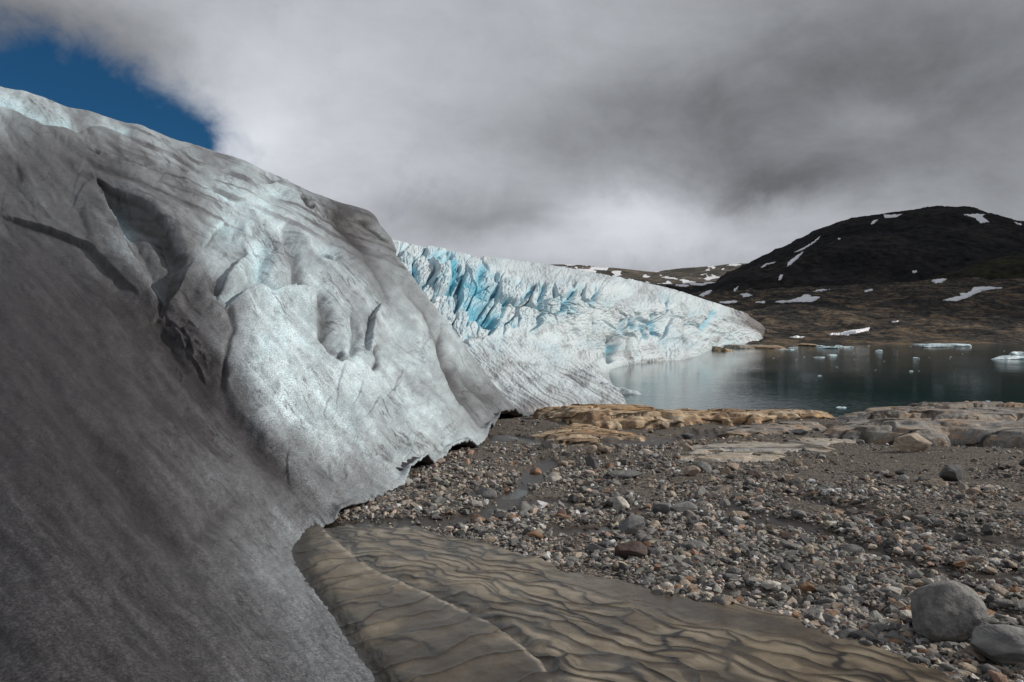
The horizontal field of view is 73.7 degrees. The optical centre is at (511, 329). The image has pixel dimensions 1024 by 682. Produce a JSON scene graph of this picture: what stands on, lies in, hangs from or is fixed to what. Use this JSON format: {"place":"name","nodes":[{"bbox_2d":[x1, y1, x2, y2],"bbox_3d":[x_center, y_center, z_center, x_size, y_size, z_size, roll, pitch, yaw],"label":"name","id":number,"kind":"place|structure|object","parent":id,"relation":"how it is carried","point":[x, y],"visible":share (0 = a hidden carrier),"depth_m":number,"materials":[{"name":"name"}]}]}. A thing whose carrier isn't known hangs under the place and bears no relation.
{"place":"outdoors","nodes":[
{"label":"outdoors","id":0,"kind":"place"},
{"bbox_2d":[0,86,533,681],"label":"glacier flank","id":1,"kind":"object","parent":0,"point":[226,382],"visible":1,"depth_m":8.66,"materials":[{"name":"ice"}]},
{"bbox_2d":[0,0,1023,271],"label":"sky","id":2,"kind":"structure","parent":0,"point":[643,135],"materials":[{"name":"grey"}]},
{"bbox_2d":[392,239,766,412],"bbox_3d":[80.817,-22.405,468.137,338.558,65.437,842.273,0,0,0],"label":"glacier front","id":3,"kind":"object","parent":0,"point":[533,337],"visible":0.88,"depth_m":120.88,"materials":[{"name":"ice"}]},
{"bbox_2d":[552,263,746,291],"bbox_3d":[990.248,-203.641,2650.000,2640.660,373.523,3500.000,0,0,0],"label":"hills","id":4,"kind":"structure","parent":0,"point":[691,276],"depth_m":2891.26,"materials":[{"name":"stone"}]},
{"bbox_2d":[286,415,1023,681],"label":"ground","id":5,"kind":"structure","parent":0,"point":[549,462],"depth_m":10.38,"materials":[{"name":"gravel"}]},
{"bbox_2d":[432,496,445,503],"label":"stone","id":6,"kind":"object","parent":5,"relation":"on","point":[439,499],"visible":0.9,"depth_m":8.24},
{"bbox_2d":[476,487,496,497],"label":"rock","id":7,"kind":"object","parent":5,"relation":"on","point":[485,492],"visible":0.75,"depth_m":9.14,"materials":[{"name":"grey stone"}]},
{"bbox_2d":[492,511,505,518],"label":"stone","id":8,"kind":"object","parent":5,"relation":"on","point":[500,514],"visible":0.88,"depth_m":7.38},
{"bbox_2d":[509,537,518,545],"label":"stone","id":9,"kind":"object","parent":5,"relation":"on","point":[513,541],"visible":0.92,"depth_m":6.13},
{"bbox_2d":[516,501,531,511],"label":"stone","id":10,"kind":"object","parent":5,"relation":"on","point":[521,505],"visible":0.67,"depth_m":7.80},
{"bbox_2d":[526,530,542,538],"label":"stone","id":11,"kind":"object","parent":5,"relation":"on","point":[534,533],"visible":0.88,"depth_m":6.44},
{"bbox_2d":[529,467,541,473],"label":"rock","id":12,"kind":"object","parent":5,"relation":"on","point":[535,470],"visible":0.94,"depth_m":11.50,"materials":[{"name":"orange stone"}]},
{"bbox_2d":[547,472,561,481],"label":"rock","id":13,"kind":"object","parent":5,"relation":"on","point":[554,476],"visible":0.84,"depth_m":10.30,"materials":[{"name":"white stone"}]},
{"bbox_2d":[568,494,577,501],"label":"stone","id":14,"kind":"object","parent":5,"relation":"on","point":[572,498],"visible":0.99,"depth_m":8.89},
{"bbox_2d":[530,423,645,445],"bbox_3d":[2.234,3.335,19.972,4.469,1.174,7.381,0,0,0],"label":"bedrock ledge","id":15,"kind":"object","parent":5,"relation":"on","point":[578,434],"visible":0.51,"depth_m":18.59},
{"bbox_2d":[586,445,598,454],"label":"rock","id":16,"kind":"object","parent":5,"relation":"on","point":[591,449],"visible":0.9,"depth_m":13.86,"materials":[{"name":"beige stone"}]},
{"bbox_2d":[587,543,601,552],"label":"stone","id":17,"kind":"object","parent":5,"relation":"on","point":[591,547],"visible":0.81,"depth_m":5.90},
{"bbox_2d":[598,445,612,452],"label":"rock","id":18,"kind":"object","parent":5,"relation":"on","point":[604,449],"visible":0.98,"depth_m":13.86,"materials":[{"name":"beige stone"}]},
{"bbox_2d":[612,561,628,569],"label":"stone","id":19,"kind":"object","parent":5,"relation":"on","point":[615,564],"visible":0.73,"depth_m":5.36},
{"bbox_2d":[613,496,629,509],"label":"rock","id":20,"kind":"object","parent":5,"relation":"on","point":[620,502],"visible":0.8,"depth_m":8.43,"materials":[{"name":"white stone"}]},
{"bbox_2d":[616,562,628,571],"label":"stone","id":21,"kind":"object","parent":5,"relation":"on","point":[622,566],"visible":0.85,"depth_m":5.33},
{"bbox_2d":[291,524,957,681],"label":"silt bank","id":22,"kind":"structure","parent":5,"relation":"on","point":[404,603],"depth_m":3.99,"materials":[{"name":"silt"},{"name":"mud"}]},
{"bbox_2d":[610,470,642,478],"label":"rock","id":23,"kind":"object","parent":5,"relation":"on","point":[624,474],"visible":0.94,"depth_m":10.73,"materials":[{"name":"grey stone"}]},
{"bbox_2d":[614,540,647,559],"bbox_3d":[0.984,1.855,5.704,0.272,0.177,0.201,0,0,-26],"label":"rock","id":24,"kind":"object","parent":5,"relation":"on","point":[625,550],"visible":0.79,"depth_m":5.65,"materials":[{"name":"stone"}]},
{"bbox_2d":[618,514,644,534],"bbox_3d":[1.185,1.948,6.749,0.291,0.209,0.218,0,0,0],"label":"rock","id":25,"kind":"object","parent":5,"relation":"on","point":[631,524],"visible":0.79,"depth_m":6.71,"materials":[{"name":"grey stone"}]},
{"bbox_2d":[633,533,647,541],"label":"stone","id":26,"kind":"object","parent":5,"relation":"on","point":[639,536],"visible":0.51,"depth_m":6.33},
{"bbox_2d":[646,546,660,554],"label":"stone","id":27,"kind":"object","parent":5,"relation":"on","point":[650,550],"visible":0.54,"depth_m":5.80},
{"bbox_2d":[651,502,671,513],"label":"rock","id":28,"kind":"object","parent":5,"relation":"on","point":[662,508],"visible":0.61,"depth_m":8.06,"materials":[{"name":"grey stone"}]},
{"bbox_2d":[659,421,669,428],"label":"rock","id":29,"kind":"object","parent":5,"relation":"on","point":[664,425],"visible":0.95,"depth_m":23.10,"materials":[{"name":"beige stone"}]},
{"bbox_2d":[323,437,1023,618],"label":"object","id":30,"kind":"structure","parent":5,"relation":"on","point":[515,494],"depth_m":7.19,"materials":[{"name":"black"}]},
{"bbox_2d":[672,575,683,581],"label":"stone","id":31,"kind":"object","parent":5,"relation":"on","point":[676,578],"visible":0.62,"depth_m":4.98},
{"bbox_2d":[532,404,834,429],"bbox_3d":[7.838,4.535,29.662,15.241,3.503,15.860,0,0,0],"label":"bedrock ledge","id":32,"kind":"object","parent":5,"relation":"on","point":[621,416],"visible":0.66,"depth_m":25.10,"materials":[{"name":"stone"}]},
{"bbox_2d":[670,501,697,511],"bbox_3d":[2.032,2.117,8.111,0.337,0.148,0.253,0,0,0],"label":"rock","id":33,"kind":"object","parent":5,"relation":"on","point":[683,506],"visible":0.69,"depth_m":8.04,"materials":[{"name":"stone"}]},
{"bbox_2d":[679,578,691,585],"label":"stone","id":34,"kind":"object","parent":5,"relation":"on","point":[683,581],"visible":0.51,"depth_m":4.88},
{"bbox_2d":[683,465,700,475],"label":"rock","id":35,"kind":"object","parent":5,"relation":"on","point":[692,470],"visible":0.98,"depth_m":10.96,"materials":[{"name":"beige stone"}]},
{"bbox_2d":[681,540,707,547],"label":"rock","id":36,"kind":"object","parent":5,"relation":"on","point":[697,543],"visible":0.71,"depth_m":6.06,"materials":[{"name":"grey stone"}]},
{"bbox_2d":[696,486,708,495],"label":"stone","id":37,"kind":"object","parent":5,"relation":"on","point":[702,490],"visible":0.73,"depth_m":9.32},
{"bbox_2d":[695,461,711,472],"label":"rock","id":38,"kind":"object","parent":5,"relation":"on","point":[705,467],"visible":0.7,"depth_m":11.44,"materials":[{"name":"grey stone"}]},
{"bbox_2d":[712,596,724,603],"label":"stone","id":39,"kind":"object","parent":5,"relation":"on","point":[715,599],"visible":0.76,"depth_m":4.49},
{"bbox_2d":[716,527,732,537],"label":"stone","id":40,"kind":"object","parent":5,"relation":"on","point":[722,530],"visible":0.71,"depth_m":6.58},
{"bbox_2d":[723,596,732,604],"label":"stone","id":41,"kind":"object","parent":5,"relation":"on","point":[728,600],"visible":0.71,"depth_m":4.46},
{"bbox_2d":[718,573,738,580],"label":"stone","id":42,"kind":"object","parent":5,"relation":"on","point":[726,576],"visible":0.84,"depth_m":5.08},
{"bbox_2d":[724,462,738,470],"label":"rock","id":43,"kind":"object","parent":5,"relation":"on","point":[732,466],"visible":0.85,"depth_m":11.72,"materials":[{"name":"beige stone"}]},
{"bbox_2d":[729,511,749,518],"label":"rock","id":44,"kind":"object","parent":5,"relation":"on","point":[743,514],"visible":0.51,"depth_m":7.75,"materials":[{"name":"beige stone"}]},
{"bbox_2d":[733,520,747,525],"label":"stone","id":45,"kind":"object","parent":5,"relation":"on","point":[738,522],"visible":0.69,"depth_m":7.10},
{"bbox_2d":[746,470,761,477],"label":"rock","id":46,"kind":"object","parent":5,"relation":"on","point":[753,473],"visible":0.66,"depth_m":10.93,"materials":[{"name":"stone"}]},
{"bbox_2d":[675,437,855,462],"bbox_3d":[5.691,3.040,16.134,5.322,1.204,10.921,0,0,28],"label":"bedrock ledge","id":47,"kind":"object","parent":5,"relation":"on","point":[744,452],"visible":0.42,"depth_m":14.92,"materials":[{"name":"stone"}]},
{"bbox_2d":[711,420,826,438],"bbox_3d":[8.064,3.430,21.264,4.716,1.165,8.214,0,0,24],"label":"bedrock ledge","id":48,"kind":"object","parent":5,"relation":"on","point":[762,430],"visible":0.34,"depth_m":20.37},
{"bbox_2d":[761,580,780,589],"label":"rock","id":49,"kind":"object","parent":5,"relation":"on","point":[768,584],"visible":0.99,"depth_m":4.84,"materials":[{"name":"white stone"}]},
{"bbox_2d":[779,532,789,539],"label":"stone","id":50,"kind":"object","parent":5,"relation":"on","point":[784,535],"visible":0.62,"depth_m":6.45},
{"bbox_2d":[780,562,795,571],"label":"stone","id":51,"kind":"object","parent":5,"relation":"on","point":[787,566],"visible":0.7,"depth_m":5.28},
{"bbox_2d":[780,541,798,549],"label":"stone","id":52,"kind":"object","parent":5,"relation":"on","point":[789,545],"visible":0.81,"depth_m":6.00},
{"bbox_2d":[788,480,801,487],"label":"rock","id":53,"kind":"object","parent":5,"relation":"on","point":[797,483],"visible":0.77,"depth_m":9.92,"materials":[{"name":"stone"}]},
{"bbox_2d":[791,510,806,518],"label":"stone","id":54,"kind":"object","parent":5,"relation":"on","point":[801,514],"visible":0.97,"depth_m":7.48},
{"bbox_2d":[792,429,806,434],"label":"rock","id":55,"kind":"object","parent":5,"relation":"on","point":[799,431],"visible":0.88,"depth_m":18.65,"materials":[{"name":"grey stone"}]},
{"bbox_2d":[798,581,815,592],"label":"stone","id":56,"kind":"object","parent":5,"relation":"on","point":[806,586],"visible":0.94,"depth_m":4.78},
{"bbox_2d":[803,544,814,553],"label":"stone","id":57,"kind":"object","parent":5,"relation":"on","point":[808,548],"visible":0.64,"depth_m":5.82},
{"bbox_2d":[809,607,823,615],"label":"stone","id":58,"kind":"object","parent":5,"relation":"on","point":[813,611],"visible":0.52,"depth_m":4.27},
{"bbox_2d":[818,597,835,604],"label":"stone","id":59,"kind":"object","parent":5,"relation":"on","point":[825,600],"visible":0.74,"depth_m":4.50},
{"bbox_2d":[822,613,835,620],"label":"stone","id":60,"kind":"object","parent":5,"relation":"on","point":[827,616],"visible":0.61,"depth_m":4.18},
{"bbox_2d":[830,602,842,608],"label":"stone","id":61,"kind":"object","parent":5,"relation":"on","point":[836,605],"visible":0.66,"depth_m":4.41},
{"bbox_2d":[834,629,848,638],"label":"stone","id":62,"kind":"object","parent":5,"relation":"on","point":[843,633],"visible":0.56,"depth_m":3.90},
{"bbox_2d":[835,585,851,593],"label":"stone","id":63,"kind":"object","parent":5,"relation":"on","point":[844,589],"visible":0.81,"depth_m":4.70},
{"bbox_2d":[840,544,864,552],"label":"stone","id":64,"kind":"object","parent":5,"relation":"on","point":[852,548],"visible":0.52,"depth_m":5.86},
{"bbox_2d":[858,633,874,639],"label":"stone","id":65,"kind":"object","parent":5,"relation":"on","point":[866,635],"visible":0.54,"depth_m":3.89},
{"bbox_2d":[868,623,883,631],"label":"rock","id":66,"kind":"object","parent":5,"relation":"on","point":[879,627],"visible":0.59,"depth_m":3.96,"materials":[{"name":"grey stone"}]},
{"bbox_2d":[875,516,890,524],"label":"stone","id":67,"kind":"object","parent":5,"relation":"on","point":[878,520],"visible":0.59,"depth_m":6.96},
{"bbox_2d":[884,633,902,641],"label":"stone","id":68,"kind":"object","parent":5,"relation":"on","point":[893,635],"visible":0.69,"depth_m":3.86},
{"bbox_2d":[886,618,902,625],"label":"stone","id":69,"kind":"object","parent":5,"relation":"on","point":[898,622],"visible":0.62,"depth_m":4.11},
{"bbox_2d":[886,586,902,593],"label":"stone","id":70,"kind":"object","parent":5,"relation":"on","point":[897,590],"visible":0.63,"depth_m":4.74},
{"bbox_2d":[885,593,907,601],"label":"stone","id":71,"kind":"object","parent":5,"relation":"on","point":[897,597],"visible":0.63,"depth_m":4.56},
{"bbox_2d":[889,638,903,645],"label":"stone","id":72,"kind":"object","parent":5,"relation":"on","point":[895,641],"visible":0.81,"depth_m":3.82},
{"bbox_2d":[889,534,906,544],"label":"stone","id":73,"kind":"object","parent":5,"relation":"on","point":[897,536],"visible":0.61,"depth_m":6.22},
{"bbox_2d":[894,522,903,529],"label":"stone","id":74,"kind":"object","parent":5,"relation":"on","point":[899,525],"visible":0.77,"depth_m":6.77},
{"bbox_2d":[897,474,908,480],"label":"rock","id":75,"kind":"object","parent":5,"relation":"on","point":[902,477],"visible":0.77,"depth_m":10.39,"materials":[{"name":"grey stone"}]},
{"bbox_2d":[899,610,911,620],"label":"stone","id":76,"kind":"object","parent":5,"relation":"on","point":[905,615],"visible":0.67,"depth_m":4.26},
{"bbox_2d":[893,433,932,451],"bbox_3d":[8.909,2.502,14.995,0.788,0.490,0.574,0,0,-17],"label":"boulder","id":77,"kind":"object","parent":5,"relation":"on","point":[912,442],"visible":0.85,"depth_m":14.85,"materials":[{"name":"beige stone"}]},
{"bbox_2d":[906,572,921,578],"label":"stone","id":78,"kind":"object","parent":5,"relation":"on","point":[917,575],"visible":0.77,"depth_m":5.11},
{"bbox_2d":[911,542,925,552],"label":"stone","id":79,"kind":"object","parent":5,"relation":"on","point":[915,546],"visible":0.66,"depth_m":5.94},
{"bbox_2d":[913,580,924,586],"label":"stone","id":80,"kind":"object","parent":5,"relation":"on","point":[918,583],"visible":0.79,"depth_m":4.90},
{"bbox_2d":[910,656,929,664],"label":"stone","id":81,"kind":"object","parent":5,"relation":"on","point":[925,661],"visible":0.72,"depth_m":3.57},
{"bbox_2d":[820,401,1023,448],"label":"bedrock ledge","id":82,"kind":"object","parent":5,"relation":"on","point":[978,424],"visible":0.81,"depth_m":17.94,"materials":[{"name":"stone"}]},
{"bbox_2d":[917,578,933,585],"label":"stone","id":83,"kind":"object","parent":5,"relation":"on","point":[926,581],"visible":0.42,"depth_m":4.91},
{"bbox_2d":[927,479,947,487],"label":"rock","id":84,"kind":"object","parent":5,"relation":"on","point":[941,483],"visible":0.6,"depth_m":9.60,"materials":[{"name":"beige stone"}]},
{"bbox_2d":[939,663,955,671],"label":"stone","id":85,"kind":"object","parent":5,"relation":"on","point":[947,667],"visible":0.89,"depth_m":3.48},
{"bbox_2d":[941,641,956,648],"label":"stone","id":86,"kind":"object","parent":5,"relation":"on","point":[947,644],"visible":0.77,"depth_m":3.77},
{"bbox_2d":[910,580,988,642],"bbox_3d":[2.536,1.648,3.963,0.434,0.418,0.326,0,0,0],"label":"boulder","id":87,"kind":"object","parent":5,"relation":"on","point":[949,610],"visible":0.83,"depth_m":3.85,"materials":[{"name":"stone"}]},
{"bbox_2d":[939,464,964,481],"bbox_3d":[6.588,2.167,10.262,0.305,0.316,0.511,0,0,40],"label":"boulder","id":88,"kind":"object","parent":5,"relation":"on","point":[952,473],"visible":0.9,"depth_m":10.11,"materials":[{"name":"stone"}]},
{"bbox_2d":[952,561,966,568],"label":"stone","id":89,"kind":"object","parent":5,"relation":"on","point":[958,564],"visible":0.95,"depth_m":5.44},
{"bbox_2d":[953,534,967,541],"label":"stone","id":90,"kind":"object","parent":5,"relation":"on","point":[960,537],"visible":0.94,"depth_m":6.26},
{"bbox_2d":[958,662,981,674],"bbox_3d":[2.341,1.737,3.493,0.117,0.051,0.058,19,1,6],"label":"stone","id":91,"kind":"object","parent":5,"relation":"on","point":[968,667],"visible":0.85,"depth_m":3.48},
{"bbox_2d":[966,487,981,494],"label":"rock","id":92,"kind":"object","parent":5,"relation":"on","point":[972,490],"visible":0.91,"depth_m":8.94,"materials":[{"name":"beige stone"}]},
{"bbox_2d":[964,557,984,564],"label":"stone","id":93,"kind":"object","parent":5,"relation":"on","point":[971,560],"visible":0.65,"depth_m":5.48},
{"bbox_2d":[963,647,985,660],"bbox_3d":[2.497,1.753,3.681,0.076,0.048,0.111,7,8,-19],"label":"stone","id":94,"kind":"object","parent":5,"relation":"on","point":[977,655],"visible":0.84,"depth_m":3.66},
{"bbox_2d":[981,524,993,534],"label":"stone","id":95,"kind":"object","parent":5,"relation":"on","point":[986,529],"visible":1,"depth_m":6.66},
{"bbox_2d":[978,664,1000,673],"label":"stone","id":96,"kind":"object","parent":5,"relation":"on","point":[985,668],"visible":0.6,"depth_m":3.47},
{"bbox_2d":[984,566,996,573],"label":"stone","id":97,"kind":"object","parent":5,"relation":"on","point":[989,570],"visible":1,"depth_m":5.33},
{"bbox_2d":[986,594,998,604],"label":"rock","id":98,"kind":"object","parent":5,"relation":"on","point":[990,598],"visible":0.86,"depth_m":4.56,"materials":[{"name":"stone"}]},
{"bbox_2d":[970,624,1023,666],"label":"boulder","id":99,"kind":"object","parent":5,"relation":"on","point":[1001,644],"visible":0.91,"depth_m":3.56,"materials":[{"name":"stone"}]},
{"bbox_2d":[990,585,1008,595],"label":"stone","id":100,"kind":"object","parent":5,"relation":"on","point":[1001,591],"visible":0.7,"depth_m":4.76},
{"bbox_2d":[992,598,1013,607],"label":"stone","id":101,"kind":"object","parent":5,"relation":"on","point":[1001,602],"visible":1,"depth_m":4.51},
{"bbox_2d":[997,666,1014,674],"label":"stone","id":102,"kind":"object","parent":5,"relation":"on","point":[1007,671],"visible":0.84,"depth_m":3.48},
{"bbox_2d":[1004,618,1019,625],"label":"stone","id":103,"kind":"object","parent":5,"relation":"on","point":[1013,622],"visible":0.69,"depth_m":4.13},
{"bbox_2d":[1011,577,1023,584],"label":"stone","id":104,"kind":"object","parent":5,"relation":"on","point":[1018,580],"visible":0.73,"depth_m":5.05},
{"bbox_2d":[609,344,1023,416],"bbox_3d":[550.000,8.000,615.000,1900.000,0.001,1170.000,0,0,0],"label":"lake","id":105,"kind":"structure","parent":0,"point":[869,376],"depth_m":112.59,"materials":[{"name":"teal liquid"}]},
{"bbox_2d":[588,378,640,394],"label":"ice tongue","id":106,"kind":"object","parent":105,"relation":"on","point":[622,390],"visible":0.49,"depth_m":85.71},
{"bbox_2d":[712,346,733,350],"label":"outcrop","id":107,"kind":"object","parent":105,"relation":"in","point":[717,348],"visible":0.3,"depth_m":263.36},
{"bbox_2d":[724,344,753,348],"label":"outcrop","id":108,"kind":"object","parent":105,"relation":"in","point":[737,346],"visible":0.48,"depth_m":299.06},
{"bbox_2d":[750,345,785,348],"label":"outcrop","id":109,"kind":"object","parent":105,"relation":"in","point":[769,346],"visible":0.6,"depth_m":294.93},
{"bbox_2d":[918,343,970,344],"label":"ice floe","id":110,"kind":"object","parent":105,"relation":"on","point":[943,344],"visible":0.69,"depth_m":364.27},
{"bbox_2d":[994,355,1023,359],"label":"ice floe","id":111,"kind":"object","parent":105,"relation":"on","point":[1007,357],"visible":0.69,"depth_m":185.63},
{"bbox_2d":[666,206,1023,293],"bbox_3d":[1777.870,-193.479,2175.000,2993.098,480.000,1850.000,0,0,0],"label":"mountain","id":112,"kind":"structure","parent":0,"point":[926,243],"depth_m":1665.21,"materials":[{"name":"stone"}]},
{"bbox_2d":[964,213,988,222],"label":"snow patch","id":113,"kind":"object","parent":112,"relation":"on","point":[980,218],"visible":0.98,"depth_m":2063.01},
{"bbox_2d":[690,277,1023,343],"bbox_3d":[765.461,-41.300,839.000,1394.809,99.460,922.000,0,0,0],"label":"slope","id":114,"kind":"structure","parent":0,"point":[921,312],"depth_m":649.83,"materials":[{"name":"soil"}]},
{"bbox_2d":[776,294,819,302],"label":"snow patch","id":115,"kind":"object","parent":114,"relation":"on","point":[806,298],"visible":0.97,"depth_m":807.55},
{"bbox_2d":[829,327,869,335],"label":"snow patch","id":116,"kind":"object","parent":114,"relation":"on","point":[849,332],"visible":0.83,"depth_m":482.76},
{"bbox_2d":[943,286,1001,300],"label":"snow patch","id":117,"kind":"object","parent":114,"relation":"on","point":[974,290],"visible":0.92,"depth_m":813.10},
{"bbox_2d":[931,253,1023,279],"bbox_3d":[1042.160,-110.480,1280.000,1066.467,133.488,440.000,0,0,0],"label":"foothill","id":118,"kind":"structure","parent":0,"point":[1009,267],"depth_m":1138.13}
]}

